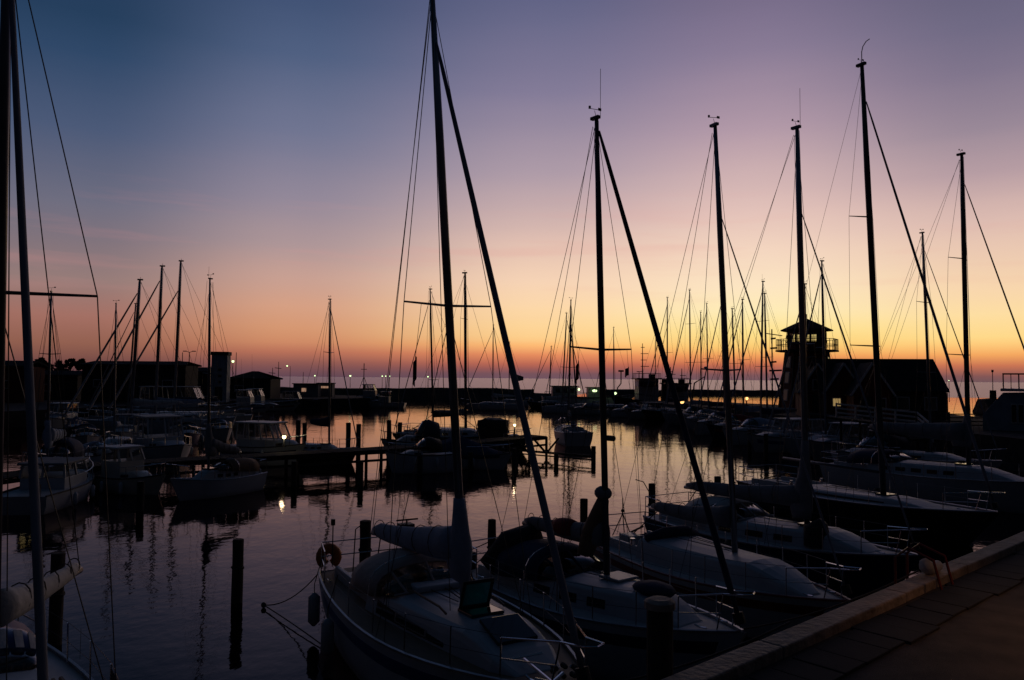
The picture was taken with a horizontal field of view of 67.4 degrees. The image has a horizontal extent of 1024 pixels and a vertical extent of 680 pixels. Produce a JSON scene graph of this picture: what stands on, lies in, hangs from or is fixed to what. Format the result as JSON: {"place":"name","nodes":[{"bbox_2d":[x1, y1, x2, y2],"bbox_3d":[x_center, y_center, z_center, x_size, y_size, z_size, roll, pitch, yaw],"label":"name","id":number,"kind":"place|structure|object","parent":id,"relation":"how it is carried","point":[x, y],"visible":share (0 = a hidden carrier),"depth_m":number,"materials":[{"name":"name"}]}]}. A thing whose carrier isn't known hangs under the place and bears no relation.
{"place":"outdoors","nodes":[
{"label":"outdoors","id":0,"kind":"place"},
{"bbox_2d":[4,394,377,427],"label":"quay","id":1,"kind":"structure","parent":0,"point":[17,414],"depth_m":92.99,"materials":[{"name":"concrete"}]},
{"bbox_2d":[4,360,47,402],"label":"shed","id":2,"kind":"structure","parent":1,"relation":"on","point":[15,393],"depth_m":91.89,"materials":[{"name":"wood"}]},
{"bbox_2d":[44,370,81,399],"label":"shed","id":3,"kind":"structure","parent":1,"relation":"on","point":[72,380],"depth_m":103.75,"materials":[{"name":"stone"}]},
{"bbox_2d":[58,381,74,399],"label":"door","id":4,"kind":"structure","parent":3,"relation":"in","point":[69,386],"depth_m":103.71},
{"bbox_2d":[78,361,201,401],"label":"building","id":5,"kind":"structure","parent":1,"relation":"on","point":[145,374],"depth_m":97.85,"materials":[{"name":"stone"}]},
{"bbox_2d":[210,352,231,401],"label":"silo tower","id":6,"kind":"structure","parent":1,"relation":"on","point":[221,378],"depth_m":98.95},
{"bbox_2d":[230,371,282,397],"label":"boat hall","id":7,"kind":"object","parent":1,"relation":"on","point":[269,384],"visible":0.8,"depth_m":117.80,"materials":[{"name":"wood"}]},
{"bbox_2d":[292,383,322,396],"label":"quay kiosk","id":8,"kind":"object","parent":1,"relation":"on","point":[310,389],"visible":1,"depth_m":129.72,"materials":[{"name":"stone"}]},
{"bbox_2d":[198,367,210,397],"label":"shed","id":9,"kind":"structure","parent":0,"point":[203,384],"depth_m":111.73,"materials":[{"name":"stone"}]},
{"bbox_2d":[0,0,1023,382],"label":"sky","id":10,"kind":"structure","parent":0,"point":[265,147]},
{"bbox_2d":[1,393,1023,679],"bbox_3d":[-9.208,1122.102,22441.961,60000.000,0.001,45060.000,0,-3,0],"label":"water","id":11,"kind":"structure","parent":0,"point":[173,613],"depth_m":25.10,"materials":[{"name":"liquid"}]},
{"bbox_2d":[2,457,94,514],"bbox_3d":[-17.533,5.592,29.580,2.487,1.985,6.066,1,-3,-8],"label":"cabin boat","id":12,"kind":"object","parent":11,"relation":"on","point":[81,480],"visible":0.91,"depth_m":28.41,"materials":[{"name":"white plastic"}]},
{"bbox_2d":[20,287,88,467],"bbox_3d":[-20.564,2.221,34.476,2.134,9.155,6.550,1,-3,-15],"label":"sailing sloop","id":13,"kind":"object","parent":11,"relation":"on","point":[54,441],"visible":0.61,"depth_m":34.11,"materials":[{"name":"metal"}]},
{"bbox_2d":[48,552,65,646],"bbox_3d":[-8.296,5.307,13.950,0.279,2.850,0.280,2,-3,-34],"label":"mooring pile","id":14,"kind":"object","parent":11,"relation":"in","point":[56,607],"visible":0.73,"depth_m":13.90,"materials":[{"name":"brown wood"}]},
{"bbox_2d":[0,0,118,679],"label":"sailing sloop","id":15,"kind":"object","parent":11,"relation":"on","point":[26,653],"visible":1,"depth_m":8.08,"materials":[{"name":"metal"}]},
{"bbox_2d":[44,402,87,428],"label":"cabin boat","id":16,"kind":"object","parent":11,"relation":"on","point":[56,422],"visible":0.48,"depth_m":68.54,"materials":[{"name":"white plastic"}]},
{"bbox_2d":[62,416,87,436],"bbox_3d":[-33.909,6.928,59.688,2.129,2.042,5.071,2,-3,-30],"label":"motor launch","id":17,"kind":"object","parent":11,"relation":"on","point":[74,422],"visible":0.4,"depth_m":58.56,"materials":[{"name":"paint"}]},
{"bbox_2d":[70,423,102,443],"bbox_3d":[-28.698,6.617,51.697,2.129,1.954,5.070,2,-3,-30],"label":"motor launch","id":18,"kind":"object","parent":11,"relation":"on","point":[86,434],"visible":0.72,"depth_m":50.80,"materials":[{"name":"white plastic"}]},
{"bbox_2d":[83,441,116,471],"bbox_3d":[-21.449,6.115,39.719,3.669,1.884,1.628,-2,-3,35],"label":"motor launch","id":19,"kind":"object","parent":11,"relation":"on","point":[95,455],"visible":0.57,"depth_m":39.13,"materials":[{"name":"white plastic"}]},
{"bbox_2d":[95,300,136,458],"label":"sailing sloop","id":20,"kind":"object","parent":11,"relation":"on","point":[109,439],"visible":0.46,"depth_m":43.90,"materials":[{"name":"metal"}]},
{"bbox_2d":[108,413,141,437],"bbox_3d":[-28.044,6.602,55.700,2.308,2.392,5.571,2,-3,-20],"label":"motor cruiser","id":21,"kind":"object","parent":11,"relation":"on","point":[128,428],"visible":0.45,"depth_m":55.24,"materials":[{"name":"white plastic"}]},
{"bbox_2d":[93,427,166,494],"bbox_3d":[-15.883,5.240,32.359,3.968,2.992,2.029,-1,-3,28],"label":"pilot boat","id":22,"kind":"object","parent":11,"relation":"on","point":[126,474],"visible":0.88,"depth_m":32.00,"materials":[{"name":"white plastic"}]},
{"bbox_2d":[87,303,178,415],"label":"sailing sloop","id":23,"kind":"object","parent":11,"relation":"on","point":[124,411],"visible":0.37,"depth_m":81.69,"materials":[{"name":"metal"}]},
{"bbox_2d":[63,277,210,434],"bbox_3d":[-31.024,1.458,64.163,11.155,13.460,3.221,1,-3,-17],"label":"sailing yacht","id":24,"kind":"object","parent":11,"relation":"on","point":[157,425],"visible":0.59,"depth_m":63.66,"materials":[{"name":"metal"}]},
{"bbox_2d":[136,481,144,511],"bbox_3d":[-13.430,6.241,27.718,0.311,2.270,0.312,1,-3,-3],"label":"mooring pile","id":25,"kind":"object","parent":11,"relation":"in","point":[140,494],"visible":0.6,"depth_m":27.64,"materials":[{"name":"brown wood"}]},
{"bbox_2d":[87,263,235,427],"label":"sailing yacht","id":26,"kind":"object","parent":11,"relation":"on","point":[230,419],"visible":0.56,"depth_m":68.00,"materials":[{"name":"metal"}]},
{"bbox_2d":[132,414,192,458],"bbox_3d":[-20.379,5.872,44.732,3.202,2.885,8.069,3,-4,-40],"label":"cabin cruiser","id":27,"kind":"object","parent":11,"relation":"on","point":[165,445],"visible":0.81,"depth_m":43.86,"materials":[{"name":"white plastic"}]},
{"bbox_2d":[129,386,226,412],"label":"motor yacht","id":28,"kind":"object","parent":11,"relation":"on","point":[144,392],"visible":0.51,"depth_m":84.62,"materials":[{"name":"white plastic"}]},
{"bbox_2d":[107,258,252,427],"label":"sailing yacht","id":29,"kind":"object","parent":11,"relation":"on","point":[241,417],"visible":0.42,"depth_m":72.05,"materials":[{"name":"metal"}]},
{"bbox_2d":[182,422,203,445],"bbox_3d":[-23.143,6.811,54.691,2.308,1.954,5.570,2,-3,-25],"label":"motor launch","id":30,"kind":"object","parent":11,"relation":"on","point":[189,428],"visible":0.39,"depth_m":53.76,"materials":[{"name":"blue paint"}]},
{"bbox_2d":[196,417,232,440],"bbox_3d":[-22.971,7.025,59.691,2.308,2.026,5.571,3,-4,-40],"label":"motor launch","id":31,"kind":"object","parent":11,"relation":"on","point":[224,431],"visible":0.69,"depth_m":58.55,"materials":[{"name":"white plastic"}]},
{"bbox_2d":[167,273,267,500],"bbox_3d":[-12.155,1.866,31.776,1.508,9.734,4.650,-1,-3,28],"label":"sailing sloop","id":32,"kind":"object","parent":11,"relation":"on","point":[230,477],"visible":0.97,"depth_m":31.43,"materials":[{"name":"plastic"}]},
{"bbox_2d":[231,538,243,603],"bbox_3d":[-5.961,5.606,16.640,0.286,2.560,0.286,0,-3,10],"label":"mooring pile","id":33,"kind":"object","parent":11,"relation":"in","point":[237,567],"visible":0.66,"depth_m":16.58,"materials":[{"name":"brown wood"}]},
{"bbox_2d":[229,374,271,412],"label":"fishing boat","id":34,"kind":"object","parent":11,"relation":"on","point":[260,408],"visible":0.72,"depth_m":102.84,"materials":[{"name":"white rubber"}]},
{"bbox_2d":[220,404,306,464],"bbox_3d":[-13.744,5.480,43.264,5.269,3.631,2.427,-1,-3,22],"label":"motor cruiser","id":35,"kind":"object","parent":11,"relation":"on","point":[261,444],"visible":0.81,"depth_m":42.60,"materials":[{"name":"white plastic"}]},
{"bbox_2d":[247,377,299,410],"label":"fishing boat","id":36,"kind":"object","parent":11,"relation":"on","point":[279,406],"visible":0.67,"depth_m":108.94,"materials":[{"name":"black rubber"}]},
{"bbox_2d":[3,435,558,490],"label":"jetty","id":37,"kind":"object","parent":11,"relation":"in","point":[13,476],"visible":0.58,"depth_m":38.17,"materials":[{"name":"brown wood"}]},
{"bbox_2d":[490,447,591,459],"bbox_3d":[1.132,6.891,46.966,8.762,0.295,0.160,-2,-4,39],"label":"floating boom","id":38,"kind":"object","parent":37,"relation":"attached to","point":[559,453],"visible":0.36,"depth_m":45.56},
{"bbox_2d":[291,296,360,462],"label":"sailing sloop","id":39,"kind":"object","parent":11,"relation":"on","point":[325,422],"visible":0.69,"depth_m":44.25,"materials":[{"name":"paint"}]},
{"bbox_2d":[358,520,371,562],"bbox_3d":[-3.462,5.616,18.042,0.322,2.720,0.322,-2,-4,37],"label":"mooring pile","id":40,"kind":"object","parent":11,"relation":"in","point":[365,529],"visible":0.43,"depth_m":17.98,"materials":[{"name":"brown wood"}]},
{"bbox_2d":[354,384,387,397],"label":"trawler","id":41,"kind":"object","parent":11,"relation":"on","point":[370,393],"visible":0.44,"depth_m":125.50,"materials":[{"name":"paint"}]},
{"bbox_2d":[366,390,406,407],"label":"workboat","id":42,"kind":"object","parent":11,"relation":"on","point":[379,402],"visible":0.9,"depth_m":122.85,"materials":[{"name":"black metal"}]},
{"bbox_2d":[280,387,533,399],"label":"breakwater","id":43,"kind":"object","parent":11,"relation":"in","point":[482,394],"visible":0.32,"depth_m":168.92,"materials":[{"name":"stone"}]},
{"bbox_2d":[380,419,441,451],"bbox_3d":[-5.511,6.186,46.740,5.070,2.702,2.328,1,-3,-15],"label":"motor cruiser","id":44,"kind":"object","parent":11,"relation":"on","point":[431,428],"visible":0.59,"depth_m":46.18,"materials":[{"name":"white plastic"}]},
{"bbox_2d":[384,437,452,473],"bbox_3d":[-4.857,6.123,39.933,3.670,2.160,2.079,2,-3,-20],"label":"open boat","id":45,"kind":"object","parent":11,"relation":"on","point":[434,460],"visible":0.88,"depth_m":39.38,"materials":[{"name":"black plastic"}]},
{"bbox_2d":[392,286,483,439],"bbox_3d":[-4.787,2.063,53.298,7.654,11.601,2.497,2,-3,-30],"label":"sailing sloop","id":46,"kind":"object","parent":11,"relation":"on","point":[467,433],"visible":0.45,"depth_m":52.94,"materials":[{"name":"paint"}]},
{"bbox_2d":[402,270,509,433],"bbox_3d":[-4.041,1.435,56.266,8.653,13.162,2.827,-1,-3,20],"label":"sailing yacht","id":47,"kind":"object","parent":11,"relation":"on","point":[463,412],"visible":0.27,"depth_m":55.97,"materials":[{"name":"metal"}]},
{"bbox_2d":[308,0,604,679],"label":"sailing sloop","id":48,"kind":"object","parent":11,"relation":"on","point":[421,604],"visible":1,"depth_m":11.75,"materials":[{"name":"white plastic"}]},
{"bbox_2d":[626,621,790,679],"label":"mooring line","id":49,"kind":"object","parent":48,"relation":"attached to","point":[730,648],"visible":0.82,"depth_m":9.18,"materials":[{"name":"grey fabric"}]},
{"bbox_2d":[441,435,513,469],"bbox_3d":[-2.087,6.271,41.928,4.669,2.110,2.228,-1,-3,22],"label":"covered boat","id":50,"kind":"object","parent":11,"relation":"on","point":[496,459],"visible":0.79,"depth_m":41.11,"materials":[{"name":"black"}]},
{"bbox_2d":[442,417,530,451],"bbox_3d":[-1.512,6.487,51.251,6.070,2.615,2.526,2,-3,-20],"label":"fishing boat","id":51,"kind":"object","parent":11,"relation":"on","point":[489,427],"visible":0.29,"depth_m":50.80,"materials":[{"name":"paint"}]},
{"bbox_2d":[461,329,517,410],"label":"sailing yacht","id":52,"kind":"object","parent":11,"relation":"on","point":[495,406],"visible":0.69,"depth_m":116.87,"materials":[{"name":"metal"}]},
{"bbox_2d":[487,519,495,548],"bbox_3d":[-0.493,5.670,18.441,0.248,2.700,0.248,2,-3,-28],"label":"mooring pile","id":53,"kind":"object","parent":11,"relation":"in","point":[491,528],"visible":0.27,"depth_m":18.41,"materials":[{"name":"brown wood"}]},
{"bbox_2d":[526,345,571,407],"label":"sailing sloop","id":54,"kind":"object","parent":11,"relation":"on","point":[534,404],"visible":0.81,"depth_m":127.38,"materials":[{"name":"paint"}]},
{"bbox_2d":[541,312,586,412],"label":"sailing yacht","id":55,"kind":"object","parent":11,"relation":"on","point":[549,408],"visible":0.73,"depth_m":109.60,"materials":[{"name":"metal"}]},
{"bbox_2d":[554,297,592,445],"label":"sailing sloop","id":56,"kind":"object","parent":11,"relation":"on","point":[577,438],"visible":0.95,"depth_m":57.71,"materials":[{"name":"metal"}]},
{"bbox_2d":[580,498,587,521],"bbox_3d":[2.030,5.855,21.736,0.269,2.700,0.269,0,-3,16],"label":"mooring pile","id":57,"kind":"object","parent":11,"relation":"in","point":[583,509],"visible":0.23,"depth_m":21.70,"materials":[{"name":"brown wood"}]},
{"bbox_2d":[541,370,634,404],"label":"workboat","id":58,"kind":"object","parent":11,"relation":"on","point":[557,391],"visible":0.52,"depth_m":130.07,"materials":[{"name":"black metal"}]},
{"bbox_2d":[570,403,610,414],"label":"motor launch","id":59,"kind":"object","parent":11,"relation":"on","point":[585,411],"visible":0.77,"depth_m":104.91,"materials":[{"name":"white plastic"}]},
{"bbox_2d":[471,69,754,679],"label":"sailing sloop","id":60,"kind":"object","parent":11,"relation":"on","point":[608,608],"visible":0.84,"depth_m":13.17,"materials":[{"name":"metal"}]},
{"bbox_2d":[742,570,918,629],"bbox_3d":[4.847,3.937,11.656,2.847,0.846,0.026,1,-3,-6],"label":"mooring line","id":61,"kind":"object","parent":60,"relation":"attached to","point":[891,583],"visible":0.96,"depth_m":11.64,"materials":[{"name":"grey fabric"}]},
{"bbox_2d":[594,327,633,410],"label":"sailing sloop","id":62,"kind":"object","parent":11,"relation":"on","point":[616,406],"visible":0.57,"depth_m":111.64,"materials":[{"name":"paint"}]},
{"bbox_2d":[606,405,643,416],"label":"motor launch","id":63,"kind":"object","parent":11,"relation":"on","point":[619,412],"visible":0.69,"depth_m":98.81,"materials":[{"name":"black plastic"}]},
{"bbox_2d":[624,402,663,418],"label":"motor cruiser","id":64,"kind":"object","parent":11,"relation":"on","point":[637,414],"visible":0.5,"depth_m":94.76,"materials":[{"name":"white plastic"}]},
{"bbox_2d":[610,343,706,404],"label":"boat","id":65,"kind":"object","parent":11,"relation":"on","point":[640,389],"visible":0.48,"depth_m":116.35,"materials":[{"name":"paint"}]},
{"bbox_2d":[644,595,675,679],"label":"quay post","id":66,"kind":"object","parent":11,"relation":"in","point":[659,646],"visible":1,"depth_m":8.09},
{"bbox_2d":[641,296,696,419],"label":"sailing sloop","id":67,"kind":"object","parent":11,"relation":"on","point":[653,414],"visible":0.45,"depth_m":93.79,"materials":[{"name":"paint"}]},
{"bbox_2d":[668,406,706,424],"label":"motor launch","id":68,"kind":"object","parent":11,"relation":"on","point":[674,418],"visible":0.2,"depth_m":82.80,"materials":[{"name":"white plastic"}]},
{"bbox_2d":[661,288,720,423],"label":"sailing sloop","id":69,"kind":"object","parent":11,"relation":"on","point":[668,417],"visible":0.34,"depth_m":86.25,"materials":[{"name":"metal"}]},
{"bbox_2d":[606,389,778,394],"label":"breakwater","id":70,"kind":"object","parent":11,"relation":"in","point":[717,392],"visible":0.16,"depth_m":253.24,"materials":[{"name":"stone"}]},
{"bbox_2d":[683,409,719,429],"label":"motor launch","id":71,"kind":"object","parent":11,"relation":"on","point":[687,419],"visible":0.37,"depth_m":74.88,"materials":[{"name":"white plastic"}]},
{"bbox_2d":[680,310,722,415],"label":"sailing sloop","id":72,"kind":"object","parent":11,"relation":"on","point":[705,402],"visible":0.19,"depth_m":83.10,"materials":[{"name":"metal"}]},
{"bbox_2d":[682,301,733,418],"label":"sailing sloop","id":73,"kind":"object","parent":11,"relation":"on","point":[713,404],"visible":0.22,"depth_m":79.76,"materials":[{"name":"metal"}]},
{"bbox_2d":[689,412,734,434],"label":"motor launch","id":74,"kind":"object","parent":11,"relation":"on","point":[701,424],"visible":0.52,"depth_m":68.50,"materials":[{"name":"black plastic"}]},
{"bbox_2d":[694,307,758,420],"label":"sailing sloop","id":75,"kind":"object","parent":11,"relation":"on","point":[732,405],"visible":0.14,"depth_m":74.29,"materials":[{"name":"metal"}]},
{"bbox_2d":[594,115,861,639],"bbox_3d":[4.325,0.671,16.753,2.519,10.896,7.598,2,-3,-26],"label":"sailing sloop","id":76,"kind":"object","parent":11,"relation":"on","point":[782,589],"visible":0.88,"depth_m":15.87,"materials":[{"name":"red paint"}]},
{"bbox_2d":[706,414,753,438],"bbox_3d":[18.833,7.446,64.704,6.372,2.370,2.594,2,-3,-26],"label":"motor launch","id":77,"kind":"object","parent":11,"relation":"on","point":[718,433],"visible":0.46,"depth_m":63.51,"materials":[{"name":"white paint"}]},
{"bbox_2d":[705,306,768,422],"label":"sailing sloop","id":78,"kind":"object","parent":11,"relation":"on","point":[737,407],"visible":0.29,"depth_m":70.08,"materials":[{"name":"blue paint"}]},
{"bbox_2d":[712,297,777,424],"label":"sailing sloop","id":79,"kind":"object","parent":11,"relation":"on","point":[750,409],"visible":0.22,"depth_m":66.85,"materials":[{"name":"metal"}]},
{"bbox_2d":[721,418,773,444],"bbox_3d":[18.689,7.171,59.211,6.571,2.370,2.666,2,-3,-26],"label":"motor launch","id":80,"kind":"object","parent":11,"relation":"on","point":[741,430],"visible":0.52,"depth_m":58.15,"materials":[{"name":"black plastic"}]},
{"bbox_2d":[721,279,797,430],"bbox_3d":[20.842,1.582,62.892,9.154,13.935,2.992,2,-3,-22],"label":"sailing sloop","id":81,"kind":"object","parent":11,"relation":"on","point":[767,411],"visible":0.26,"depth_m":62.57,"materials":[{"name":"metal"}]},
{"bbox_2d":[738,291,800,426],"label":"sailing sloop","id":82,"kind":"object","parent":11,"relation":"on","point":[765,357],"visible":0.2,"depth_m":65.86,"materials":[{"name":"metal"}]},
{"bbox_2d":[745,417,823,452],"bbox_3d":[19.417,6.793,53.724,8.070,2.592,3.202,2,-3,-25],"label":"motor cruiser","id":83,"kind":"object","parent":11,"relation":"on","point":[774,439],"visible":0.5,"depth_m":52.34,"materials":[{"name":"white"}]},
{"bbox_2d":[643,119,927,597],"bbox_3d":[6.788,-0.016,19.892,2.619,12.621,7.747,2,-3,-34],"label":"sailing sloop","id":84,"kind":"object","parent":11,"relation":"on","point":[875,562],"visible":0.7,"depth_m":18.84,"materials":[{"name":"blue paint"}]},
{"bbox_2d":[763,281,871,437],"bbox_3d":[21.255,1.972,54.191,8.653,12.298,2.827,2,-3,-21],"label":"sailing sloop","id":85,"kind":"object","parent":11,"relation":"on","point":[814,416],"visible":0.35,"depth_m":53.79,"materials":[{"name":"blue paint"}]},
{"bbox_2d":[779,257,894,456],"bbox_3d":[21.263,1.241,50.976,8.652,13.439,2.827,2,-3,-20],"label":"sailing sloop","id":86,"kind":"object","parent":11,"relation":"on","point":[790,444],"visible":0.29,"depth_m":50.59,"materials":[{"name":"metal"}]},
{"bbox_2d":[808,422,868,459],"bbox_3d":[21.152,6.559,48.730,7.070,2.592,2.844,2,-3,-25],"label":"motor cruiser","id":87,"kind":"object","parent":11,"relation":"on","point":[827,442],"visible":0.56,"depth_m":47.71,"materials":[{"name":"white"}]},
{"bbox_2d":[736,39,1004,544],"bbox_3d":[12.073,-1.772,26.822,2.919,16.905,9.748,2,-3,-27],"label":"racing yacht","id":88,"kind":"object","parent":11,"relation":"on","point":[944,521],"visible":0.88,"depth_m":25.30,"materials":[{"name":"paint"}]},
{"bbox_2d":[836,434,916,461],"bbox_3d":[19.989,6.311,41.732,7.068,2.370,2.844,2,-3,-28],"label":"motor launch","id":89,"kind":"object","parent":11,"relation":"on","point":[903,443],"visible":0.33,"depth_m":41.24,"materials":[{"name":"black plastic"}]},
{"bbox_2d":[826,403,939,450],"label":"ramp","id":90,"kind":"structure","parent":11,"relation":"in","point":[866,421],"depth_m":44.68,"materials":[{"name":"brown wood"}]},
{"bbox_2d":[830,229,1003,468],"bbox_3d":[21.384,0.810,40.754,2.992,13.285,9.150,2,-3,-28],"label":"sailing yacht","id":91,"kind":"object","parent":11,"relation":"on","point":[931,454],"visible":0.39,"depth_m":39.82,"materials":[{"name":"metal"}]},
{"bbox_2d":[820,149,1023,512],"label":"sailing yacht","id":92,"kind":"object","parent":11,"relation":"on","point":[962,475],"visible":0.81,"depth_m":31.08,"materials":[{"name":"metal"}]},
{"bbox_2d":[973,398,996,412],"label":"roof","id":93,"kind":"structure","parent":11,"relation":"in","point":[986,403],"depth_m":123.08,"materials":[{"name":"stone"}]},
{"bbox_2d":[230,376,1023,397],"bbox_3d":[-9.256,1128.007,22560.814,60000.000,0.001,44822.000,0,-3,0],"label":"sea","id":94,"kind":"structure","parent":0,"point":[983,389],"depth_m":731.48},
{"bbox_2d":[766,314,838,408],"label":"harbour tower","id":95,"kind":"structure","parent":0,"point":[788,381],"depth_m":78.76,"materials":[{"name":"black"}]},
{"bbox_2d":[638,400,1023,679],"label":"quay","id":96,"kind":"structure","parent":0,"point":[983,640],"depth_m":9.28,"materials":[{"name":"concrete"}]},
{"bbox_2d":[792,363,822,415],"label":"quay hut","id":97,"kind":"object","parent":96,"relation":"on","point":[813,407],"visible":0.22,"depth_m":66.49,"materials":[{"name":"wood"}]},
{"bbox_2d":[817,362,854,415],"bbox_3d":[27.663,4.245,64.891,3.327,4.628,4.755,0,-3,14],"label":"quay hut","id":98,"kind":"object","parent":96,"relation":"on","point":[844,372],"visible":0.56,"depth_m":62.98,"materials":[{"name":"wood"}]},
{"bbox_2d":[661,531,1023,679],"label":"kerb","id":99,"kind":"structure","parent":96,"relation":"on","point":[738,663],"depth_m":9.55,"materials":[{"name":"concrete"}]},
{"bbox_2d":[843,362,896,421],"bbox_3d":[28.368,4.098,61.395,3.327,4.586,4.755,0,-3,14],"label":"quay hut","id":100,"kind":"object","parent":96,"relation":"on","point":[866,370],"visible":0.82,"depth_m":59.45,"materials":[{"name":"wood"}]},
{"bbox_2d":[809,359,949,419],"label":"barn","id":101,"kind":"structure","parent":96,"relation":"on","point":[904,378],"depth_m":63.86,"materials":[{"name":"wood"}]},
{"bbox_2d":[896,397,909,409],"bbox_3d":[32.144,5.208,63.103,1.000,1.100,0.080,0,-3,10],"label":"window frame","id":102,"kind":"structure","parent":101,"relation":"in","point":[903,403],"depth_m":63.07,"materials":[{"name":"black"}]},
{"bbox_2d":[931,412,984,425],"bbox_3d":[29.530,5.377,50.845,3.570,1.200,0.115,0,-3,0],"label":"rail fence","id":103,"kind":"object","parent":96,"relation":"on","point":[948,417],"visible":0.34,"depth_m":50.80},
{"bbox_2d":[983,373,1023,430],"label":"harbour cabin","id":104,"kind":"object","parent":96,"relation":"on","point":[1004,412],"visible":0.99,"depth_m":49.28,"materials":[{"name":"black"}]},
{"bbox_2d":[737,550,1023,679],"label":"pavement","id":105,"kind":"structure","parent":0,"point":[862,644],"depth_m":9.57,"materials":[{"name":"concrete"}]},
{"bbox_2d":[893,542,953,589],"bbox_3d":[6.150,4.504,11.438,0.484,2.842,0.681,3,-4,-42],"label":"quay ladder","id":106,"kind":"object","parent":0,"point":[923,555],"visible":0.48,"depth_m":11.51,"materials":[{"name":"metal"}]},
{"bbox_2d":[919,558,942,574],"bbox_3d":[6.551,3.505,11.947,0.445,0.288,0.222,3,-4,-36],"label":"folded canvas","id":107,"kind":"object","parent":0,"point":[926,566],"visible":0.82,"depth_m":11.84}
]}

